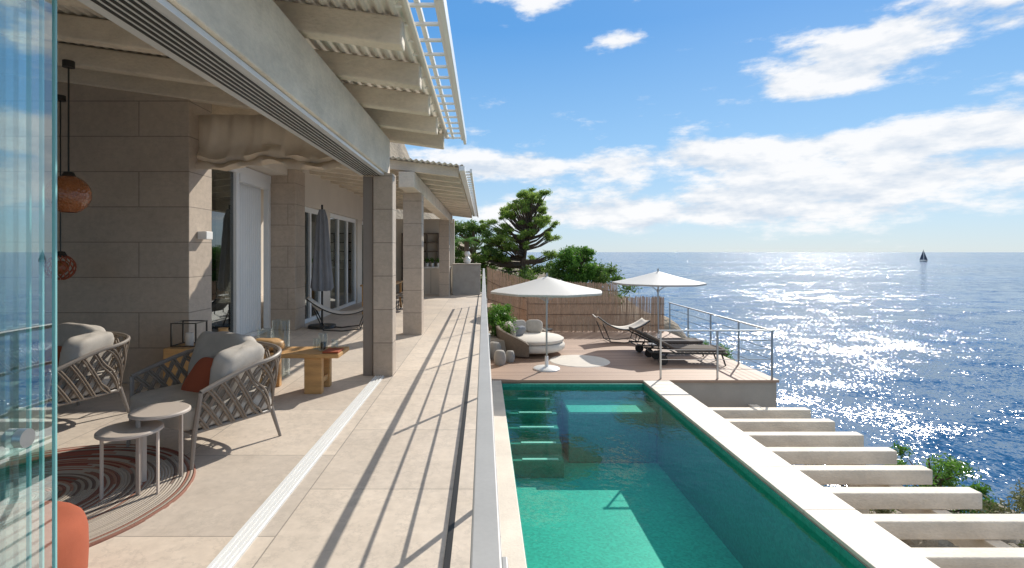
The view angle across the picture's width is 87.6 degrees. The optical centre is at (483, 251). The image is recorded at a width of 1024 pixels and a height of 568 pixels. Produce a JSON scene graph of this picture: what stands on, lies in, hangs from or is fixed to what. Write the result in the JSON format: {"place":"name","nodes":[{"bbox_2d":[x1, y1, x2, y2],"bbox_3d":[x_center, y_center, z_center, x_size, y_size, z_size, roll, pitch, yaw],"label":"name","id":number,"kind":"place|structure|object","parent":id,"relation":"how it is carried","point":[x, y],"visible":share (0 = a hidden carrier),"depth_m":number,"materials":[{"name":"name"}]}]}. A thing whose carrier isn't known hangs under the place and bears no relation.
{"place":"outdoors","nodes":[
{"label":"outdoors","id":0,"kind":"place"},
{"bbox_2d":[212,169,232,332],"bbox_3d":[-4.405,0.070,8.300,0.010,2.940,2.200,0,0,0],"label":"door glass","id":1,"kind":"object","parent":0,"point":[222,249],"visible":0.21,"depth_m":8.99,"materials":[{"name":"glass"}]},
{"bbox_2d":[487,303,499,329],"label":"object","id":2,"kind":"structure","parent":0,"point":[488,306],"depth_m":17.20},
{"bbox_2d":[390,142,686,337],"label":"ground","id":3,"kind":"structure","parent":0,"point":[398,150],"depth_m":27.60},
{"bbox_2d":[0,292,502,567],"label":"terrace","id":4,"kind":"structure","parent":3,"relation":"on","point":[387,481],"depth_m":4.09,"materials":[{"name":"tile"}]},
{"bbox_2d":[0,501,88,567],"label":"pouf","id":5,"kind":"object","parent":4,"relation":"on","point":[72,537],"visible":0.84,"depth_m":2.33,"materials":[{"name":"fabric"}]},
{"bbox_2d":[0,323,130,441],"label":"armchair","id":6,"kind":"object","parent":4,"relation":"on","point":[87,360],"visible":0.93,"depth_m":4.92,"materials":[{"name":"beige metal"}]},
{"bbox_2d":[0,444,195,546],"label":"round rug","id":7,"kind":"object","parent":4,"relation":"on","point":[121,506],"visible":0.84,"depth_m":3.65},
{"bbox_2d":[94,420,163,499],"bbox_3d":[-2.300,1.373,3.470,0.380,0.455,0.380,0,0,-14],"label":"side table","id":8,"kind":"object","parent":7,"relation":"on","point":[125,430],"visible":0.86,"depth_m":3.44,"materials":[{"name":"beige paint"}]},
{"bbox_2d":[128,402,190,495],"bbox_3d":[-2.200,1.335,3.630,0.370,0.530,0.370,0,0,21],"label":"side table","id":9,"kind":"object","parent":7,"relation":"on","point":[159,411],"visible":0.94,"depth_m":3.62,"materials":[{"name":"beige paint"}]},
{"bbox_2d":[0,74,211,382],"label":"stone end wall","id":10,"kind":"structure","parent":4,"relation":"on","point":[136,250],"depth_m":6.50,"materials":[{"name":"stone"}]},
{"bbox_2d":[197,231,212,239],"bbox_3d":[-3.529,-0.210,6.760,0.117,0.100,0.160,0,0,0],"label":"wall lamp","id":11,"kind":"object","parent":10,"relation":"attached to","point":[206,235],"visible":1,"depth_m":6.68,"materials":[{"name":"white paint"}]},
{"bbox_2d":[163,320,207,385],"bbox_3d":[-3.420,1.204,6.200,0.400,0.792,0.360,0,0,0],"label":"lantern","id":12,"kind":"object","parent":4,"relation":"on","point":[182,346],"visible":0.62,"depth_m":6.07,"materials":[{"name":"metal"}]},
{"bbox_2d":[126,331,281,469],"bbox_3d":[-2.294,1.155,4.491,1.013,0.897,0.970,0,0,31],"label":"armchair","id":13,"kind":"object","parent":4,"relation":"on","point":[221,385],"visible":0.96,"depth_m":4.33,"materials":[{"name":"beige metal"}]},
{"bbox_2d":[218,327,228,331],"bbox_3d":[-3.050,1.245,6.250,0.170,0.710,0.170,0,0,0],"label":"amber vase","id":14,"kind":"object","parent":4,"relation":"on","point":[223,329],"visible":0.23,"depth_m":6.22,"materials":[{"name":"brown glass"}]},
{"bbox_2d":[0,0,465,375],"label":"pergola","id":15,"kind":"object","parent":4,"relation":"on","point":[349,84],"visible":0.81,"depth_m":4.63,"materials":[{"name":"concrete"}]},
{"bbox_2d":[11,0,56,567],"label":"sliding glass panels","id":16,"kind":"object","parent":15,"relation":"attached to","point":[23,438],"visible":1,"depth_m":1.86,"materials":[{"name":"clear glass"}]},
{"bbox_2d":[44,94,76,279],"bbox_3d":[-4.680,-0.710,5.900,0.288,2.039,0.286,0,0,0],"label":"pendant lamp","id":17,"kind":"object","parent":15,"relation":"hanging from","point":[63,268],"visible":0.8,"depth_m":5.87,"materials":[{"name":"wicker"}]},
{"bbox_2d":[44,59,91,212],"bbox_3d":[-3.890,-1.081,5.000,0.359,1.417,0.359,0,0,0],"label":"pendant lamp","id":18,"kind":"object","parent":15,"relation":"hanging from","point":[74,193],"visible":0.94,"depth_m":4.92,"materials":[{"name":"orange glass"}]},
{"bbox_2d":[195,114,343,170],"bbox_3d":[-2.619,-1.372,6.706,2.006,0.717,0.244,0,0,0],"label":"canvas blind","id":19,"kind":"object","parent":15,"relation":"hanging from","point":[230,142],"visible":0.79,"depth_m":6.71,"materials":[{"name":"beige fabric"}]},
{"bbox_2d":[230,167,270,336],"bbox_3d":[-4.395,0.025,8.975,0.130,3.150,3.850,0,0,0],"label":"door frame","id":20,"kind":"object","parent":4,"relation":"on","point":[251,177],"visible":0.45,"depth_m":10.29,"materials":[{"name":"white wood"}]},
{"bbox_2d":[239,183,260,334],"bbox_3d":[-4.500,0.125,10.140,0.050,2.850,1.280,0,0,0],"label":"panel","id":21,"kind":"object","parent":20,"relation":"hanging from","point":[249,259],"visible":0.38,"depth_m":10.24,"materials":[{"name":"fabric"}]},
{"bbox_2d":[244,295,262,334],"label":"floor","id":22,"kind":"structure","parent":4,"relation":"on","point":[261,312],"depth_m":13.93,"materials":[{"name":"stone"}]},
{"bbox_2d":[261,189,262,294],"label":"back wall","id":23,"kind":"structure","parent":4,"relation":"on","point":[261,241],"depth_m":19.74,"materials":[{"name":"paint"}]},
{"bbox_2d":[258,319,283,373],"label":"hurricane vases","id":24,"kind":"object","parent":4,"relation":"on","point":[282,363],"visible":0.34,"depth_m":6.88,"materials":[{"name":"clear glass"}]},
{"bbox_2d":[271,169,304,329],"bbox_3d":[-4.135,-0.050,11.200,0.570,3.300,0.600,0,0,0],"label":"stone pilaster","id":25,"kind":"object","parent":4,"relation":"on","point":[288,252],"visible":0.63,"depth_m":10.90,"materials":[{"name":"stone"}]},
{"bbox_2d":[246,164,287,175],"bbox_3d":[-4.250,-1.930,8.975,0.500,0.740,3.850,0,0,0],"label":"door lintel","id":26,"kind":"structure","parent":25,"relation":"on","point":[275,170],"depth_m":10.34,"materials":[{"name":"beige stone"}]},
{"bbox_2d":[206,376,384,567],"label":"sliding door track","id":27,"kind":"structure","parent":4,"relation":"on","point":[234,549],"depth_m":3.53,"materials":[{"name":"metal"}]},
{"bbox_2d":[259,347,348,393],"bbox_3d":[-2.145,1.370,6.200,1.050,0.460,0.480,0,0,0],"label":"coffee table","id":28,"kind":"object","parent":4,"relation":"on","point":[317,370],"visible":0.69,"depth_m":6.00,"materials":[{"name":"brown wood"}]},
{"bbox_2d":[255,338,284,351],"bbox_3d":[-2.501,1.069,6.154,0.418,0.154,0.280,0,0,0],"label":"wooden bowl","id":29,"kind":"object","parent":28,"relation":"on","point":[279,342],"visible":0.47,"depth_m":6.08,"materials":[{"name":"brown wood"}]},
{"bbox_2d":[320,339,338,348],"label":"glass tumblers","id":30,"kind":"object","parent":28,"relation":"on","point":[322,345],"visible":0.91,"depth_m":6.13,"materials":[{"name":"clear glass"}]},
{"bbox_2d":[322,348,343,352],"bbox_3d":[-1.720,1.128,6.100,0.180,0.020,0.240,0,0,0],"label":"serving tray","id":31,"kind":"object","parent":28,"relation":"on","point":[333,350],"visible":1,"depth_m":6.05,"materials":[{"name":"ceramic"}]},
{"bbox_2d":[307,205,336,329],"bbox_3d":[-3.420,0.300,11.300,0.600,2.600,0.600,0,0,0],"label":"closed parasol","id":32,"kind":"object","parent":4,"relation":"on","point":[322,278],"visible":0.98,"depth_m":11.19,"materials":[{"name":"grey fabric"}]},
{"bbox_2d":[306,296,362,331],"bbox_3d":[-2.921,1.256,11.000,1.374,0.692,0.568,0,0,-15],"label":"rocking lounge chair","id":33,"kind":"object","parent":4,"relation":"on","point":[317,306],"visible":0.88,"depth_m":10.82,"materials":[{"name":"beige fabric"}]},
{"bbox_2d":[323,211,361,316],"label":"facade piers","id":34,"kind":"structure","parent":4,"relation":"on","point":[326,298],"depth_m":16.60,"materials":[{"name":"beige stone"}]},
{"bbox_2d":[288,167,362,220],"bbox_3d":[-4.150,-1.510,16.250,0.500,0.980,9.500,0,0,0],"label":"facade header","id":35,"kind":"object","parent":34,"relation":"on","point":[336,199],"visible":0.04,"depth_m":13.59},
{"bbox_2d":[305,207,362,322],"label":"window frames","id":36,"kind":"structure","parent":34,"relation":"attached to","point":[308,210],"depth_m":14.60,"materials":[{"name":"grey metal"}]},
{"bbox_2d":[305,212,362,318],"bbox_3d":[-4.025,0.275,15.650,0.010,2.550,8.300,0,0,0],"label":"window glass","id":37,"kind":"object","parent":36,"relation":"in","point":[342,261],"visible":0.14,"depth_m":14.58,"materials":[{"name":"clear glass"}]},
{"bbox_2d":[360,281,402,313],"bbox_3d":[-2.750,1.220,14.600,0.800,0.760,2.000,0,0,0],"label":"dining table","id":38,"kind":"object","parent":4,"relation":"on","point":[400,286],"visible":0.25,"depth_m":15.47,"materials":[{"name":"brown wood"}]},
{"bbox_2d":[302,156,478,334],"bbox_3d":[-2.076,-0.175,15.300,3.753,3.551,12.000,0,0,0],"label":"pergola","id":39,"kind":"object","parent":4,"relation":"on","point":[444,193],"visible":0.84,"depth_m":10.32,"materials":[{"name":"concrete"}]},
{"bbox_2d":[396,294,402,309],"bbox_3d":[-2.095,1.169,14.000,0.512,0.866,0.488,0,0,0],"label":"dining chair","id":40,"kind":"object","parent":4,"relation":"on","point":[399,295],"visible":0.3,"depth_m":13.93,"materials":[{"name":"metal"}]},
{"bbox_2d":[396,219,454,292],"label":"end wall","id":41,"kind":"structure","parent":4,"relation":"on","point":[431,225],"depth_m":21.02,"materials":[{"name":"limestone blocks"}]},
{"bbox_2d":[401,233,438,291],"bbox_3d":[-2.475,0.430,20.875,1.450,2.340,0.270,0,0,0],"label":"window","id":42,"kind":"structure","parent":41,"relation":"in","point":[426,242],"depth_m":20.75,"materials":[{"name":"brown wood"}]},
{"bbox_2d":[424,263,480,294],"bbox_3d":[-1.250,1.020,20.300,2.300,1.160,0.840,0,0,0],"label":"outdoor kitchen counter","id":43,"kind":"object","parent":4,"relation":"on","point":[465,279],"visible":0.73,"depth_m":19.90,"materials":[{"name":"paint"}]},
{"bbox_2d":[425,257,429,266],"bbox_3d":[-2.145,0.376,20.303,0.246,0.359,0.227,0,0,0],"label":"potted herb","id":44,"kind":"object","parent":43,"relation":"on","point":[426,261],"visible":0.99,"depth_m":20.27,"materials":[{"name":"green plant"}]},
{"bbox_2d":[464,251,470,263],"bbox_3d":[-0.620,0.208,20.300,0.280,0.460,0.280,0,0,0],"label":"white vase","id":45,"kind":"object","parent":43,"relation":"on","point":[467,259],"visible":1,"depth_m":20.21,"materials":[{"name":"ceramic"}]},
{"bbox_2d":[470,268,507,567],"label":"terrace railing","id":46,"kind":"object","parent":4,"relation":"on","point":[485,551],"visible":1,"depth_m":1.19,"materials":[{"name":"white metal"}]},
{"bbox_2d":[455,235,490,259],"bbox_3d":[-0.820,0.891,23.619,2.426,3.230,2.556,0,0,0],"label":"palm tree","id":47,"kind":"object","parent":3,"relation":"on","point":[466,244],"visible":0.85,"depth_m":23.51,"materials":[{"name":"green plant"}]},
{"bbox_2d":[455,219,508,279],"bbox_3d":[-0.652,0.337,27.043,4.220,4.132,2.694,0,0,0],"label":"holm oak tree","id":48,"kind":"object","parent":3,"relation":"on","point":[469,229],"visible":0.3,"depth_m":26.67,"materials":[{"name":"green plant"}]},
{"bbox_2d":[470,186,561,277],"bbox_3d":[1.831,-0.425,26.821,5.187,5.877,3.727,0,0,-23],"label":"pine tree","id":49,"kind":"object","parent":3,"relation":"on","point":[529,224],"visible":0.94,"depth_m":26.47,"materials":[{"name":"green plant"}]},
{"bbox_2d":[487,267,557,323],"bbox_3d":[1.566,1.744,21.414,2.872,2.312,0.092,0,0,0],"label":"bamboo fence","id":50,"kind":"object","parent":3,"relation":"on","point":[509,278],"visible":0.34,"depth_m":21.39,"materials":[{"name":"brown plant"}]},
{"bbox_2d":[480,258,641,304],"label":"hillside shrubs","id":51,"kind":"object","parent":3,"relation":"on","point":[526,273],"visible":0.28,"depth_m":25.44,"materials":[{"name":"green plant"}]},
{"bbox_2d":[551,244,606,302],"bbox_3d":[4.454,1.059,26.017,3.286,2.888,2.650,0,0,0],"label":"broadleaf tree","id":52,"kind":"object","parent":3,"relation":"on","point":[571,260],"visible":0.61,"depth_m":25.32,"materials":[{"name":"green plant"}]},
{"bbox_2d":[544,281,617,316],"bbox_3d":[4.040,2.045,22.214,3.120,1.710,0.092,0,0,0],"label":"bamboo fence","id":53,"kind":"object","parent":3,"relation":"on","point":[604,288],"visible":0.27,"depth_m":22.19,"materials":[{"name":"brown plant"}]},
{"bbox_2d":[490,331,778,406],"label":"timber deck terrace","id":54,"kind":"structure","parent":3,"relation":"on","point":[735,384],"depth_m":12.84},
{"bbox_2d":[490,341,501,359],"bbox_3d":[0.300,2.672,14.500,0.400,0.456,0.400,0,0,0],"label":"ceramic stool","id":55,"kind":"object","parent":54,"relation":"on","point":[495,346],"visible":0.58,"depth_m":14.35,"materials":[{"name":"ceramic"}]},
{"bbox_2d":[494,350,505,364],"bbox_3d":[0.420,2.717,13.750,0.320,0.365,0.320,0,0,0],"label":"ceramic stool","id":56,"kind":"object","parent":54,"relation":"on","point":[499,357],"visible":1,"depth_m":13.63,"materials":[{"name":"ceramic"}]},
{"bbox_2d":[487,303,517,353],"bbox_3d":[0.556,2.192,15.826,1.175,1.396,2.101,0,0,0],"label":"potted shrub","id":57,"kind":"object","parent":54,"relation":"on","point":[494,317],"visible":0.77,"depth_m":15.60,"materials":[{"name":"green plant"}]},
{"bbox_2d":[487,268,526,321],"bbox_3d":[0.864,1.742,19.914,1.478,2.316,0.092,0,0,0],"label":"bamboo fence","id":58,"kind":"object","parent":54,"relation":"on","point":[516,312],"visible":0.52,"depth_m":19.89,"materials":[{"name":"brown plant"}]},
{"bbox_2d":[505,350,514,361],"bbox_3d":[0.700,2.754,14.100,0.256,0.292,0.256,0,0,0],"label":"ceramic stool","id":59,"kind":"object","parent":54,"relation":"on","point":[510,355],"visible":0.97,"depth_m":14.01,"materials":[{"name":"ceramic"}]},
{"bbox_2d":[495,320,564,356],"bbox_3d":[1.344,2.443,15.421,2.000,0.814,2.120,0,0,20],"label":"round daybed","id":60,"kind":"object","parent":54,"relation":"on","point":[526,338],"visible":0.91,"depth_m":14.82,"materials":[{"name":"beige fabric"}]},
{"bbox_2d":[491,273,601,371],"bbox_3d":[1.560,1.710,13.200,2.670,2.380,2.670,0,0,-34],"label":"parasol","id":61,"kind":"object","parent":54,"relation":"on","point":[546,287],"visible":1,"depth_m":12.57,"materials":[{"name":"fabric"}]},
{"bbox_2d":[549,355,609,366],"bbox_3d":[2.550,2.894,14.200,1.600,0.012,1.600,0,0,0],"label":"round outdoor mat","id":62,"kind":"object","parent":54,"relation":"on","point":[578,361],"visible":1,"depth_m":14.07,"materials":[{"name":"beige fabric"}]},
{"bbox_2d":[527,296,664,331],"bbox_3d":[4.065,2.243,19.314,4.970,1.316,0.092,0,0,0],"label":"bamboo fence","id":63,"kind":"object","parent":54,"relation":"on","point":[590,325],"visible":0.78,"depth_m":19.29,"materials":[{"name":"brown plant"}]},
{"bbox_2d":[592,314,649,342],"bbox_3d":[4.449,2.470,17.300,1.718,0.865,0.710,0,0,-5],"label":"rocking lounge chair","id":64,"kind":"object","parent":54,"relation":"on","point":[641,322],"visible":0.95,"depth_m":17.24,"materials":[{"name":"beige fabric"}]},
{"bbox_2d":[612,268,706,344],"bbox_3d":[5.500,1.710,16.800,2.670,2.380,2.670,0,0,39],"label":"parasol","id":65,"kind":"object","parent":54,"relation":"on","point":[657,278],"visible":0.82,"depth_m":16.14,"materials":[{"name":"fabric"}]},
{"bbox_2d":[627,327,704,356],"bbox_3d":[5.155,2.521,15.100,2.024,0.770,0.779,0,0,-4],"label":"sun lounger","id":66,"kind":"object","parent":54,"relation":"on","point":[639,347],"visible":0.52,"depth_m":14.84,"materials":[{"name":"metal"}]},
{"bbox_2d":[642,332,727,365],"bbox_3d":[5.255,2.521,14.000,2.024,0.770,0.779,0,0,4],"label":"sun lounger","id":67,"kind":"object","parent":54,"relation":"on","point":[697,349],"visible":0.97,"depth_m":13.72,"materials":[{"name":"metal"}]},
{"bbox_2d":[658,302,774,378],"bbox_3d":[5.320,2.342,15.560,2.640,1.115,6.780,0,0,0],"label":"deck railing","id":68,"kind":"object","parent":54,"relation":"on","point":[717,340],"visible":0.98,"depth_m":12.19,"materials":[{"name":"silver metal"}]},
{"bbox_2d":[689,337,734,360],"bbox_3d":[7.164,4.436,16.984,1.211,3.330,2.904,0,0,0],"label":"deck side shrub","id":69,"kind":"object","parent":3,"relation":"on","point":[727,349],"visible":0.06,"depth_m":16.27,"materials":[{"name":"green plant"}]},
{"bbox_2d":[492,380,939,567],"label":"swimming pool","id":70,"kind":"structure","parent":3,"relation":"on","point":[657,474],"depth_m":8.49,"materials":[{"name":"stone"}]},
{"bbox_2d":[708,404,1023,567],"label":"pergola","id":71,"kind":"object","parent":3,"relation":"on","point":[821,451],"visible":0.57,"depth_m":7.22,"materials":[{"name":"concrete"}]},
{"bbox_2d":[840,485,896,513],"bbox_3d":[7.320,4.712,11.025,1.550,1.746,1.722,0,0,0],"label":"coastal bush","id":72,"kind":"object","parent":3,"relation":"on","point":[883,511],"visible":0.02,"depth_m":10.43,"materials":[{"name":"green plant"}]},
{"bbox_2d":[823,485,1023,547],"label":"cliff scrub","id":73,"kind":"object","parent":3,"relation":"on","point":[965,513],"visible":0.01,"depth_m":10.21,"materials":[{"name":"green plant"}]},
{"bbox_2d":[889,441,999,513],"bbox_3d":[7.728,4.424,9.334,1.624,2.069,1.813,0,0,0],"label":"coastal bush","id":74,"kind":"object","parent":3,"relation":"on","point":[946,477],"visible":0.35,"depth_m":9.04,"materials":[{"name":"green plant"}]},
{"bbox_2d":[869,503,1023,547],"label":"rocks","id":75,"kind":"object","parent":3,"relation":"on","point":[934,543],"visible":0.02,"depth_m":8.84,"materials":[{"name":"grey stone"}]},
{"bbox_2d":[969,487,1023,546],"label":"coastal bush","id":76,"kind":"object","parent":3,"relation":"on","point":[1008,509],"visible":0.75,"depth_m":8.13,"materials":[{"name":"green plant"}]},
{"bbox_2d":[1009,479,1023,512],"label":"coastal bush","id":77,"kind":"object","parent":3,"relation":"on","point":[1019,493],"visible":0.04,"depth_m":9.31,"materials":[{"name":"green plant"}]},
{"bbox_2d":[405,0,1023,251],"label":"sky","id":78,"kind":"structure","parent":0,"point":[649,125],"materials":[{"name":"blue"}]},
{"bbox_2d":[480,252,1023,513],"bbox_3d":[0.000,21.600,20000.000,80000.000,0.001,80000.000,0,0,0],"label":"sea","id":79,"kind":"structure","parent":0,"point":[922,359],"depth_m":139.64,"materials":[{"name":"liquid"}]},
{"bbox_2d":[920,249,927,260],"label":"sailing boat","id":80,"kind":"object","parent":79,"relation":"on","point":[923,257],"visible":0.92,"depth_m":1246.09,"materials":[{"name":"metal"}]}
]}

